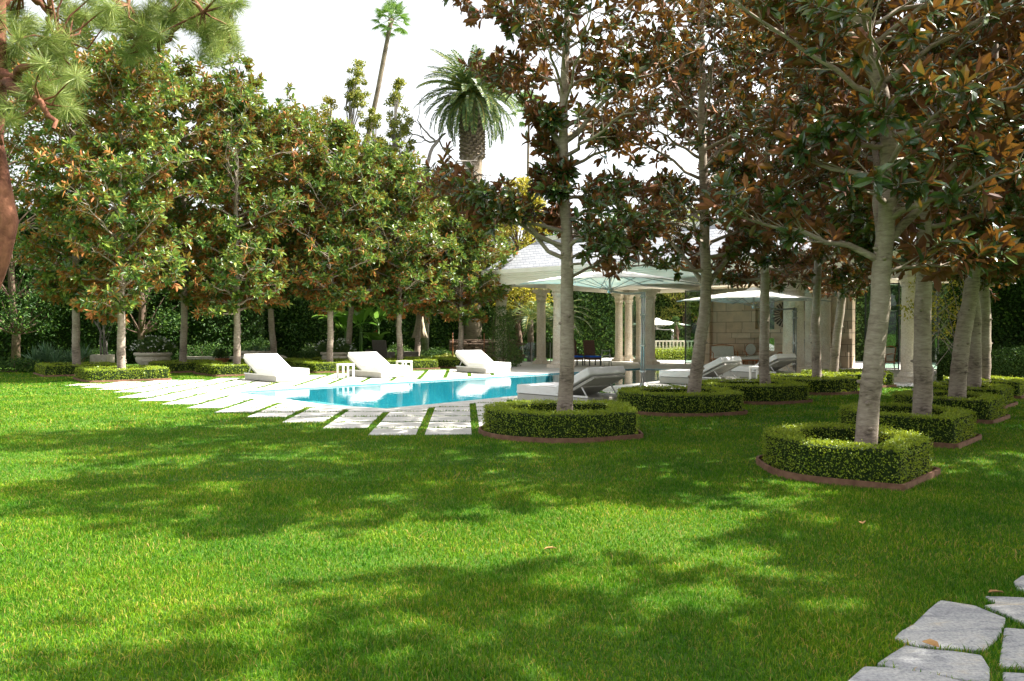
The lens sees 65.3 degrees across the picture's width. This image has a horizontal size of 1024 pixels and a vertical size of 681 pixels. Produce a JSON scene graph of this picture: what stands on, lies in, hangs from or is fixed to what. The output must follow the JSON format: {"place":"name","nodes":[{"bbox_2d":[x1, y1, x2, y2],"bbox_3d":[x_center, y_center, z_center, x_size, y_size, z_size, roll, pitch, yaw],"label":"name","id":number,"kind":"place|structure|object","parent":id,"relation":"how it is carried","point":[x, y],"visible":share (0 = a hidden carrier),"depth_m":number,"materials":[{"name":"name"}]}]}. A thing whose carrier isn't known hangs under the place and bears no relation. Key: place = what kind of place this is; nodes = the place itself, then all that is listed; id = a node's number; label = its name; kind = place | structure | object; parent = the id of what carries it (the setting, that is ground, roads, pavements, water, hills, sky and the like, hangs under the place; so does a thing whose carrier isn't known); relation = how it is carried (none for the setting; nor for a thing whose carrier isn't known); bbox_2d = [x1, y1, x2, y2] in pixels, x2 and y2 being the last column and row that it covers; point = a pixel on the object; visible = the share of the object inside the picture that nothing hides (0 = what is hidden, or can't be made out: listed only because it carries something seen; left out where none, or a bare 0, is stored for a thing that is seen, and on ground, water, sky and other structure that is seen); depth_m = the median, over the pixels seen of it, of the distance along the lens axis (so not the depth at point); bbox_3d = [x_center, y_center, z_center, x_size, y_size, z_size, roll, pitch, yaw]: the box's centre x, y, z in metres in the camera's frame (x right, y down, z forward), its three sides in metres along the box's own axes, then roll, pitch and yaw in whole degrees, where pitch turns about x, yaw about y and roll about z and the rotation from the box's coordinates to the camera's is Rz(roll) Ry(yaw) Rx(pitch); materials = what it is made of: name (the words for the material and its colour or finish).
{"place":"outdoors","nodes":[
{"label":"outdoors","id":0,"kind":"place"},
{"bbox_2d":[70,369,748,435],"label":"deck paving","id":1,"kind":"structure","parent":0,"point":[437,419],"depth_m":17.05,"materials":[{"name":"stone"}]},
{"bbox_2d":[243,353,309,381],"bbox_3d":[-7.791,0.874,26.313,2.202,0.837,1.220,1,1,45],"label":"sun lounger","id":2,"kind":"object","parent":1,"relation":"on","point":[274,367],"visible":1,"depth_m":25.94,"materials":[{"name":"white paint"}]},
{"bbox_2d":[348,352,409,377],"bbox_3d":[-4.805,0.849,28.574,1.220,0.837,2.202,-1,1,-43],"label":"sun lounger","id":3,"kind":"object","parent":1,"relation":"on","point":[372,364],"visible":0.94,"depth_m":28.18,"materials":[{"name":"white fabric"}]},
{"bbox_2d":[455,350,510,372],"bbox_3d":[-1.172,0.818,31.525,1.220,0.837,2.202,0,1,-36],"label":"sun lounger","id":4,"kind":"object","parent":1,"relation":"on","point":[477,361],"visible":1,"depth_m":31.23,"materials":[{"name":"white fabric"}]},
{"bbox_2d":[516,366,625,402],"bbox_3d":[1.302,0.966,17.619,1.220,0.837,2.202,-1,1,-44],"label":"sun lounger","id":5,"kind":"object","parent":1,"relation":"on","point":[590,383],"visible":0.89,"depth_m":17.17,"materials":[{"name":"white fabric"}]},
{"bbox_2d":[520,269,698,385],"bbox_3d":[2.762,-0.381,22.597,3.619,3.480,3.619,-1,1,-45],"label":"cantilever parasol","id":6,"kind":"object","parent":1,"relation":"on","point":[592,279],"visible":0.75,"depth_m":23.22,"materials":[{"name":"fabric"}]},
{"bbox_2d":[659,356,741,383],"bbox_3d":[5.755,0.894,24.360,2.202,0.837,1.220,1,1,43],"label":"sun lounger","id":7,"kind":"object","parent":1,"relation":"on","point":[716,368],"visible":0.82,"depth_m":24.04,"materials":[{"name":"white fabric"}]},
{"bbox_2d":[238,369,722,407],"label":"pool water","id":8,"kind":"structure","parent":0,"point":[392,395],"depth_m":21.80,"materials":[{"name":"blue liquid"}]},
{"bbox_2d":[4,0,1007,247],"label":"sky","id":9,"kind":"structure","parent":0,"point":[311,45],"materials":[{"name":"white"}]},
{"bbox_2d":[0,355,1023,680],"bbox_3d":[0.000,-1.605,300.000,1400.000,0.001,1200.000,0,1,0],"label":"ground","id":10,"kind":"structure","parent":0,"point":[498,601],"depth_m":5.74,"materials":[{"name":"green plant"}]},
{"bbox_2d":[0,355,41,372],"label":"round shrub","id":11,"kind":"object","parent":10,"relation":"on","point":[16,364],"visible":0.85,"depth_m":31.36,"materials":[{"name":"green plant"}]},
{"bbox_2d":[0,96,52,338],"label":"background tree","id":12,"kind":"object","parent":10,"relation":"on","point":[47,187],"visible":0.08,"depth_m":37.98,"materials":[{"name":"green plant"}]},
{"bbox_2d":[0,64,84,359],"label":"background tree","id":13,"kind":"object","parent":10,"relation":"on","point":[16,329],"visible":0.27,"depth_m":36.79,"materials":[{"name":"green plant"}]},
{"bbox_2d":[20,340,94,363],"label":"aloe plant","id":14,"kind":"object","parent":10,"relation":"on","point":[46,354],"visible":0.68,"depth_m":32.83,"materials":[{"name":"green plant"}]},
{"bbox_2d":[33,360,116,376],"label":"box hedge","id":15,"kind":"object","parent":10,"relation":"on","point":[45,369],"visible":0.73,"depth_m":28.71,"materials":[{"name":"green plant"}]},
{"bbox_2d":[4,45,162,365],"bbox_3d":[-16.359,-5.040,29.373,6.604,12.757,7.420,0,1,0],"label":"magnolia tree","id":16,"kind":"object","parent":10,"relation":"on","point":[47,285],"visible":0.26,"depth_m":28.87,"materials":[{"name":"green plant"}]},
{"bbox_2d":[90,354,114,363],"bbox_3d":[-17.750,0.920,34.612,0.720,0.620,0.720,0,1,0],"label":"square planter","id":17,"kind":"object","parent":10,"relation":"on","point":[103,358],"visible":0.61,"depth_m":34.25,"materials":[{"name":"stone"}]},
{"bbox_2d":[87,280,117,354],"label":"tree","id":18,"kind":"object","parent":17,"relation":"on","point":[103,337],"visible":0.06,"depth_m":34.64,"materials":[{"name":"green plant"}]},
{"bbox_2d":[16,22,216,368],"bbox_3d":[-13.046,-4.620,26.686,6.133,11.977,6.210,0,1,0],"label":"magnolia tree","id":19,"kind":"object","parent":10,"relation":"on","point":[112,159],"visible":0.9,"depth_m":25.98,"materials":[{"name":"green plant"}]},
{"bbox_2d":[73,363,171,382],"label":"box hedge","id":20,"kind":"object","parent":10,"relation":"on","point":[105,374],"visible":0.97,"depth_m":25.84,"materials":[{"name":"green plant"}]},
{"bbox_2d":[0,0,253,288],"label":"pine tree","id":21,"kind":"object","parent":10,"relation":"on","point":[144,30],"visible":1,"depth_m":11.95,"materials":[{"name":"green plant"}]},
{"bbox_2d":[0,206,266,364],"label":"tall hedge","id":22,"kind":"object","parent":10,"relation":"on","point":[214,329],"visible":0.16,"depth_m":40.34,"materials":[{"name":"green plant"}]},
{"bbox_2d":[67,95,207,351],"bbox_3d":[-18.311,-6.124,39.962,7.287,14.727,6.563,0,1,0],"label":"background tree","id":23,"kind":"object","parent":10,"relation":"on","point":[142,328],"visible":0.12,"depth_m":39.90,"materials":[{"name":"green plant"}]},
{"bbox_2d":[133,352,171,364],"bbox_3d":[-15.100,0.871,33.611,1.520,0.740,1.520,0,1,0],"label":"stone planter","id":24,"kind":"object","parent":10,"relation":"on","point":[139,357],"visible":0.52,"depth_m":33.06,"materials":[{"name":"grey stone"}]},
{"bbox_2d":[130,335,177,353],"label":"flowering shrub","id":25,"kind":"object","parent":24,"relation":"on","point":[153,343],"visible":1,"depth_m":33.34,"materials":[{"name":"green plant"}]},
{"bbox_2d":[144,358,220,372],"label":"box hedge","id":26,"kind":"object","parent":10,"relation":"on","point":[188,365],"visible":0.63,"depth_m":31.22,"materials":[{"name":"green plant"}]},
{"bbox_2d":[95,54,277,363],"bbox_3d":[-13.248,-5.089,32.130,6.893,12.811,6.228,0,1,0],"label":"magnolia tree","id":27,"kind":"object","parent":10,"relation":"on","point":[183,206],"visible":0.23,"depth_m":31.62,"materials":[{"name":"green plant"}]},
{"bbox_2d":[175,340,230,359],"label":"round shrub","id":28,"kind":"object","parent":10,"relation":"on","point":[199,352],"visible":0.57,"depth_m":39.79,"materials":[{"name":"green plant"}]},
{"bbox_2d":[193,361,254,376],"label":"box hedge","id":29,"kind":"object","parent":10,"relation":"on","point":[214,369],"visible":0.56,"depth_m":28.92,"materials":[{"name":"green plant"}]},
{"bbox_2d":[156,52,324,365],"bbox_3d":[-10.124,-4.626,30.118,5.841,11.925,5.740,0,1,0],"label":"magnolia tree","id":30,"kind":"object","parent":10,"relation":"on","point":[240,103],"visible":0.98,"depth_m":29.44,"materials":[{"name":"green plant"}]},
{"bbox_2d":[191,104,328,353],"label":"magnolia tree","id":31,"kind":"object","parent":10,"relation":"on","point":[275,138],"visible":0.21,"depth_m":33.92,"materials":[{"name":"green plant"}]},
{"bbox_2d":[241,337,280,352],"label":"round shrub","id":32,"kind":"object","parent":10,"relation":"on","point":[262,345],"visible":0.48,"depth_m":39.86,"materials":[{"name":"green plant"}]},
{"bbox_2d":[277,349,316,361],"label":"round shrub","id":33,"kind":"object","parent":10,"relation":"on","point":[299,355],"visible":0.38,"depth_m":37.49,"materials":[{"name":"green plant"}]},
{"bbox_2d":[308,95,339,155],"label":"slender tree","id":34,"kind":"object","parent":10,"relation":"on","point":[329,100],"visible":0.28,"depth_m":45.74,"materials":[{"name":"green plant"}]},
{"bbox_2d":[289,359,359,373],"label":"box hedge","id":35,"kind":"object","parent":10,"relation":"on","point":[315,366],"visible":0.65,"depth_m":31.27,"materials":[{"name":"green plant"}]},
{"bbox_2d":[255,102,405,363],"bbox_3d":[-7.305,-4.020,32.330,6.061,10.659,6.379,0,1,0],"label":"magnolia tree","id":36,"kind":"object","parent":10,"relation":"on","point":[336,165],"visible":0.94,"depth_m":31.61,"materials":[{"name":"green plant"}]},
{"bbox_2d":[320,352,348,359],"bbox_3d":[-7.950,0.865,36.011,1.360,0.700,1.360,0,1,0],"label":"stone planter","id":37,"kind":"object","parent":10,"relation":"on","point":[339,354],"visible":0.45,"depth_m":35.51,"materials":[{"name":"grey stone"}]},
{"bbox_2d":[314,338,356,352],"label":"flowering shrub","id":38,"kind":"object","parent":37,"relation":"on","point":[341,347],"visible":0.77,"depth_m":35.82,"materials":[{"name":"green plant"}]},
{"bbox_2d":[312,310,379,342],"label":"banana plant","id":39,"kind":"object","parent":10,"relation":"on","point":[343,321],"visible":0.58,"depth_m":42.32,"materials":[{"name":"green plant"}]},
{"bbox_2d":[343,58,371,154],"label":"slender tree","id":40,"kind":"object","parent":10,"relation":"on","point":[354,94],"visible":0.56,"depth_m":45.63,"materials":[{"name":"green plant"}]},
{"bbox_2d":[289,148,426,344],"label":"magnolia tree","id":41,"kind":"object","parent":10,"relation":"on","point":[350,321],"visible":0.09,"depth_m":36.63,"materials":[{"name":"green plant"}]},
{"bbox_2d":[333,307,402,351],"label":"banana plant","id":42,"kind":"object","parent":10,"relation":"on","point":[361,316],"visible":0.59,"depth_m":40.81,"materials":[{"name":"green plant"}]},
{"bbox_2d":[359,107,387,170],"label":"slender tree","id":43,"kind":"object","parent":10,"relation":"on","point":[375,119],"visible":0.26,"depth_m":46.71,"materials":[{"name":"green plant"}]},
{"bbox_2d":[265,228,491,356],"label":"tall hedge","id":44,"kind":"object","parent":10,"relation":"on","point":[298,326],"visible":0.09,"depth_m":44.37,"materials":[{"name":"green plant"}]},
{"bbox_2d":[372,340,394,359],"bbox_3d":[-6.129,0.558,37.945,0.820,1.154,0.874,0,1,20],"label":"wicker armchair","id":45,"kind":"object","parent":10,"relation":"on","point":[379,347],"visible":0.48,"depth_m":37.60,"materials":[{"name":"brown wicker"}]},
{"bbox_2d":[315,143,460,360],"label":"magnolia tree","id":46,"kind":"object","parent":10,"relation":"on","point":[404,180],"visible":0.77,"depth_m":33.58,"materials":[{"name":"green plant"}]},
{"bbox_2d":[366,0,411,143],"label":"fan palm","id":47,"kind":"object","parent":10,"relation":"on","point":[392,7],"visible":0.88,"depth_m":59.64,"materials":[{"name":"green plant"}]},
{"bbox_2d":[382,77,416,164],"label":"slender tree","id":48,"kind":"object","parent":10,"relation":"on","point":[395,98],"visible":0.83,"depth_m":45.67,"materials":[{"name":"green plant"}]},
{"bbox_2d":[384,357,439,369],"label":"box hedge","id":49,"kind":"object","parent":10,"relation":"on","point":[421,363],"visible":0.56,"depth_m":33.85,"materials":[{"name":"green plant"}]},
{"bbox_2d":[378,188,489,355],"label":"magnolia tree","id":50,"kind":"object","parent":10,"relation":"on","point":[418,328],"visible":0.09,"depth_m":38.91,"materials":[{"name":"green plant"}]},
{"bbox_2d":[384,96,493,354],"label":"bare tree","id":51,"kind":"object","parent":10,"relation":"on","point":[424,344],"visible":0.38,"depth_m":44.11,"materials":[{"name":"plant"}]},
{"bbox_2d":[237,369,659,391],"bbox_3d":[0.910,2.022,26.055,6.846,1.400,19.608,1,1,40],"label":"pool basin","id":52,"kind":"object","parent":10,"relation":"in","point":[425,381],"visible":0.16,"depth_m":25.99,"materials":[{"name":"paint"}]},
{"bbox_2d":[390,189,522,349],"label":"magnolia tree","id":53,"kind":"object","parent":10,"relation":"on","point":[468,261],"visible":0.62,"depth_m":35.75,"materials":[{"name":"green plant"}]},
{"bbox_2d":[201,367,722,411],"bbox_3d":[0.897,1.324,26.055,7.984,0.036,20.715,1,1,40],"label":"pool coping","id":54,"kind":"object","parent":10,"relation":"on","point":[234,392],"visible":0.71,"depth_m":19.61,"materials":[{"name":"stone"}]},
{"bbox_2d":[427,356,496,368],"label":"box hedge","id":55,"kind":"object","parent":10,"relation":"on","point":[451,362],"visible":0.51,"depth_m":35.34,"materials":[{"name":"green plant"}]},
{"bbox_2d":[414,44,523,348],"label":"date palm","id":56,"kind":"object","parent":10,"relation":"on","point":[475,104],"visible":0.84,"depth_m":45.23,"materials":[{"name":"green plant"}]},
{"bbox_2d":[488,175,552,359],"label":"background tree","id":57,"kind":"object","parent":10,"relation":"on","point":[526,239],"visible":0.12,"depth_m":44.58,"materials":[{"name":"yellow plant"}]},
{"bbox_2d":[494,299,552,361],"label":"feather palm","id":58,"kind":"object","parent":10,"relation":"on","point":[530,332],"visible":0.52,"depth_m":42.85,"materials":[{"name":"green plant"}]},
{"bbox_2d":[509,90,539,178],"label":"fan palm","id":59,"kind":"object","parent":10,"relation":"on","point":[521,123],"visible":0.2,"depth_m":61.77,"materials":[{"name":"green plant"}]},
{"bbox_2d":[521,299,592,336],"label":"feather palm","id":60,"kind":"object","parent":10,"relation":"on","point":[551,312],"visible":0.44,"depth_m":43.40,"materials":[{"name":"green plant"}]},
{"bbox_2d":[478,396,642,443],"bbox_3d":[0.731,1.219,12.688,2.533,0.531,2.518,0,1,0],"label":"box hedge","id":61,"kind":"object","parent":10,"relation":"on","point":[538,421],"visible":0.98,"depth_m":11.80,"materials":[{"name":"green plant"}]},
{"bbox_2d":[417,0,736,413],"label":"magnolia tree","id":62,"kind":"object","parent":61,"relation":"in","point":[487,205],"visible":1,"depth_m":12.55,"materials":[{"name":"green plant"}]},
{"bbox_2d":[489,239,633,357],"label":"tall hedge","id":63,"kind":"object","parent":10,"relation":"on","point":[601,312],"visible":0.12,"depth_m":48.97,"materials":[{"name":"green plant"}]},
{"bbox_2d":[668,316,686,350],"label":"cypress","id":64,"kind":"object","parent":10,"relation":"on","point":[675,324],"visible":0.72,"depth_m":48.91,"materials":[{"name":"green plant"}]},
{"bbox_2d":[656,206,699,339],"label":"background tree","id":65,"kind":"object","parent":10,"relation":"on","point":[690,310],"visible":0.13,"depth_m":54.81,"materials":[{"name":"green plant"}]},
{"bbox_2d":[616,384,747,417],"bbox_3d":[3.330,1.191,16.188,2.533,0.538,2.518,0,1,0],"label":"box hedge","id":66,"kind":"object","parent":10,"relation":"on","point":[667,400],"visible":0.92,"depth_m":15.28,"materials":[{"name":"green plant"}]},
{"bbox_2d":[632,292,773,354],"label":"tall hedge","id":67,"kind":"object","parent":10,"relation":"on","point":[662,302],"visible":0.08,"depth_m":55.72,"materials":[{"name":"green plant"}]},
{"bbox_2d":[568,0,846,395],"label":"magnolia tree","id":68,"kind":"object","parent":10,"relation":"on","point":[671,185],"visible":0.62,"depth_m":15.86,"materials":[{"name":"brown plant"}]},
{"bbox_2d":[701,376,812,404],"bbox_3d":[5.551,1.149,18.738,2.533,0.567,2.518,0,1,0],"label":"box hedge","id":69,"kind":"object","parent":10,"relation":"on","point":[781,391],"visible":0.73,"depth_m":17.77,"materials":[{"name":"green plant"}]},
{"bbox_2d":[654,1,910,385],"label":"magnolia tree","id":70,"kind":"object","parent":10,"relation":"on","point":[767,273],"visible":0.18,"depth_m":18.72,"materials":[{"name":"brown plant"}]},
{"bbox_2d":[757,371,858,395],"bbox_3d":[7.801,1.131,21.338,2.533,0.558,2.518,0,1,0],"label":"box hedge","id":71,"kind":"object","parent":10,"relation":"on","point":[834,384],"visible":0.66,"depth_m":20.36,"materials":[{"name":"green plant"}]},
{"bbox_2d":[726,16,904,379],"bbox_3d":[8.327,-4.095,21.225,5.570,11.052,5.175,0,1,0],"label":"magnolia tree","id":72,"kind":"object","parent":71,"relation":"in","point":[832,283],"visible":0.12,"depth_m":21.28,"materials":[{"name":"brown plant"}]},
{"bbox_2d":[800,368,896,387],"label":"box hedge","id":73,"kind":"object","parent":10,"relation":"on","point":[888,379],"visible":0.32,"depth_m":23.07,"materials":[{"name":"green plant"}]},
{"bbox_2d":[756,418,940,491],"bbox_3d":[3.854,1.258,9.223,1.891,0.521,2.495,0,1,0],"label":"box hedge","id":74,"kind":"object","parent":10,"relation":"on","point":[893,459],"visible":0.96,"depth_m":8.54,"materials":[{"name":"green plant"}]},
{"bbox_2d":[770,33,941,373],"bbox_3d":[10.127,-4.139,23.940,6.016,11.086,5.635,0,1,0],"label":"magnolia tree","id":75,"kind":"object","parent":10,"relation":"on","point":[844,293],"visible":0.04,"depth_m":23.75,"materials":[{"name":"brown plant"}]},
{"bbox_2d":[691,0,1023,447],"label":"magnolia tree","id":76,"kind":"object","parent":10,"relation":"on","point":[919,173],"visible":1,"depth_m":9.10,"materials":[{"name":"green plant"}]},
{"bbox_2d":[758,0,1023,417],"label":"magnolia tree","id":77,"kind":"object","parent":10,"relation":"on","point":[858,225],"visible":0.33,"depth_m":12.10,"materials":[{"name":"brown plant"}]},
{"bbox_2d":[855,283,950,362],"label":"tall hedge","id":78,"kind":"object","parent":10,"relation":"on","point":[892,337],"visible":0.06,"depth_m":42.60,"materials":[{"name":"green plant"}]},
{"bbox_2d":[837,399,981,448],"bbox_3d":[6.017,1.228,12.169,1.944,0.527,2.568,0,1,0],"label":"box hedge","id":79,"kind":"object","parent":10,"relation":"on","point":[946,426],"visible":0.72,"depth_m":11.37,"materials":[{"name":"green plant"}]},
{"bbox_2d":[896,277,964,376],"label":"tree","id":80,"kind":"object","parent":10,"relation":"on","point":[942,312],"visible":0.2,"depth_m":24.37,"materials":[{"name":"green plant"}]},
{"bbox_2d":[844,0,1023,399],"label":"magnolia tree","id":81,"kind":"object","parent":10,"relation":"on","point":[957,387],"visible":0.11,"depth_m":15.09,"materials":[{"name":"brown plant"}]},
{"bbox_2d":[868,0,1023,388],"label":"magnolia tree","id":82,"kind":"object","parent":10,"relation":"on","point":[974,376],"visible":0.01,"depth_m":17.75,"materials":[{"name":"green plant"}]},
{"bbox_2d":[890,388,1009,424],"bbox_3d":[8.247,1.196,15.069,1.944,0.543,2.568,0,1,0],"label":"box hedge","id":83,"kind":"object","parent":10,"relation":"on","point":[988,407],"visible":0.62,"depth_m":14.28,"materials":[{"name":"green plant"}]},
{"bbox_2d":[915,0,1023,381],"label":"magnolia tree","id":84,"kind":"object","parent":10,"relation":"on","point":[1000,282],"visible":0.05,"depth_m":20.21,"materials":[{"name":"green plant"}]},
{"bbox_2d":[933,380,1017,408],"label":"box hedge","id":85,"kind":"object","parent":10,"relation":"on","point":[1005,390],"visible":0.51,"depth_m":17.18,"materials":[{"name":"green plant"}]},
{"bbox_2d":[934,344,1023,380],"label":"hedge","id":86,"kind":"object","parent":10,"relation":"on","point":[1007,365],"visible":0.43,"depth_m":24.83,"materials":[{"name":"green plant"}]},
{"bbox_2d":[943,375,1023,398],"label":"box hedge","id":87,"kind":"object","parent":10,"relation":"on","point":[1017,383],"visible":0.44,"depth_m":19.36,"materials":[{"name":"green plant"}]},
{"bbox_2d":[946,277,1023,354],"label":"tall hedge","id":88,"kind":"object","parent":10,"relation":"on","point":[1007,318],"visible":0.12,"depth_m":26.81,"materials":[{"name":"green plant"}]},
{"bbox_2d":[510,356,942,383],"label":"terrace","id":89,"kind":"structure","parent":0,"point":[525,367],"depth_m":36.92,"materials":[{"name":"stone"}]},
{"bbox_2d":[449,340,525,362],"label":"bench","id":90,"kind":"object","parent":89,"relation":"on","point":[473,344],"depth_m":40.65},
{"bbox_2d":[583,340,600,365],"bbox_3d":[3.806,0.586,38.081,0.640,1.206,0.794,0,1,-20],"label":"rattan chair","id":91,"kind":"object","parent":89,"relation":"on","point":[589,349],"visible":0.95,"depth_m":38.28,"materials":[{"name":"brown wicker"}]},
{"bbox_2d":[655,346,692,359],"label":"box hedge","id":92,"kind":"object","parent":89,"relation":"on","point":[673,354],"visible":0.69,"depth_m":45.35,"materials":[{"name":"green plant"}]},
{"bbox_2d":[655,340,693,348],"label":"balustrade","id":93,"kind":"object","parent":89,"relation":"on","point":[670,341],"visible":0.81,"depth_m":45.98,"materials":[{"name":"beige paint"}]},
{"bbox_2d":[710,344,737,361],"bbox_3d":[9.890,0.687,37.275,1.218,1.029,0.760,0,1,2],"label":"settee","id":94,"kind":"object","parent":89,"relation":"on","point":[716,352],"visible":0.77,"depth_m":37.51,"materials":[{"name":"grey fabric"}]},
{"bbox_2d":[481,198,1015,382],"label":"pool house","id":95,"kind":"structure","parent":89,"relation":"on","point":[737,326],"depth_m":35.48,"materials":[{"name":"stone"}]},
{"bbox_2d":[484,305,523,366],"bbox_3d":[-0.405,-0.139,36.608,1.950,3.011,1.912,0,1,0],"label":"conical shrub","id":96,"kind":"object","parent":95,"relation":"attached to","point":[504,332],"visible":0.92,"depth_m":36.36,"materials":[{"name":"green plant"}]},
{"bbox_2d":[864,283,899,368],"bbox_3d":[15.944,-0.618,34.419,1.410,3.700,0.060,1,1,40],"label":"glass door","id":97,"kind":"structure","parent":95,"relation":"in","point":[890,283],"depth_m":33.97,"materials":[{"name":"metal"}]},
{"bbox_2d":[676,286,830,375],"bbox_3d":[8.477,-0.292,27.864,4.003,3.180,3.819,-1,1,-45],"label":"cantilever parasol","id":98,"kind":"object","parent":89,"relation":"on","point":[750,295],"visible":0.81,"depth_m":27.78,"materials":[{"name":"fabric"}]},
{"bbox_2d":[723,353,796,377],"bbox_3d":[8.608,0.858,27.767,1.220,0.837,2.202,-1,1,-40],"label":"sun lounger","id":99,"kind":"object","parent":89,"relation":"on","point":[777,362],"visible":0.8,"depth_m":27.31,"materials":[{"name":"white fabric"}]},
{"bbox_2d":[848,575,1023,680],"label":"flagstone path","id":100,"kind":"structure","parent":0,"point":[947,623],"depth_m":4.05,"materials":[{"name":"grey stone"}]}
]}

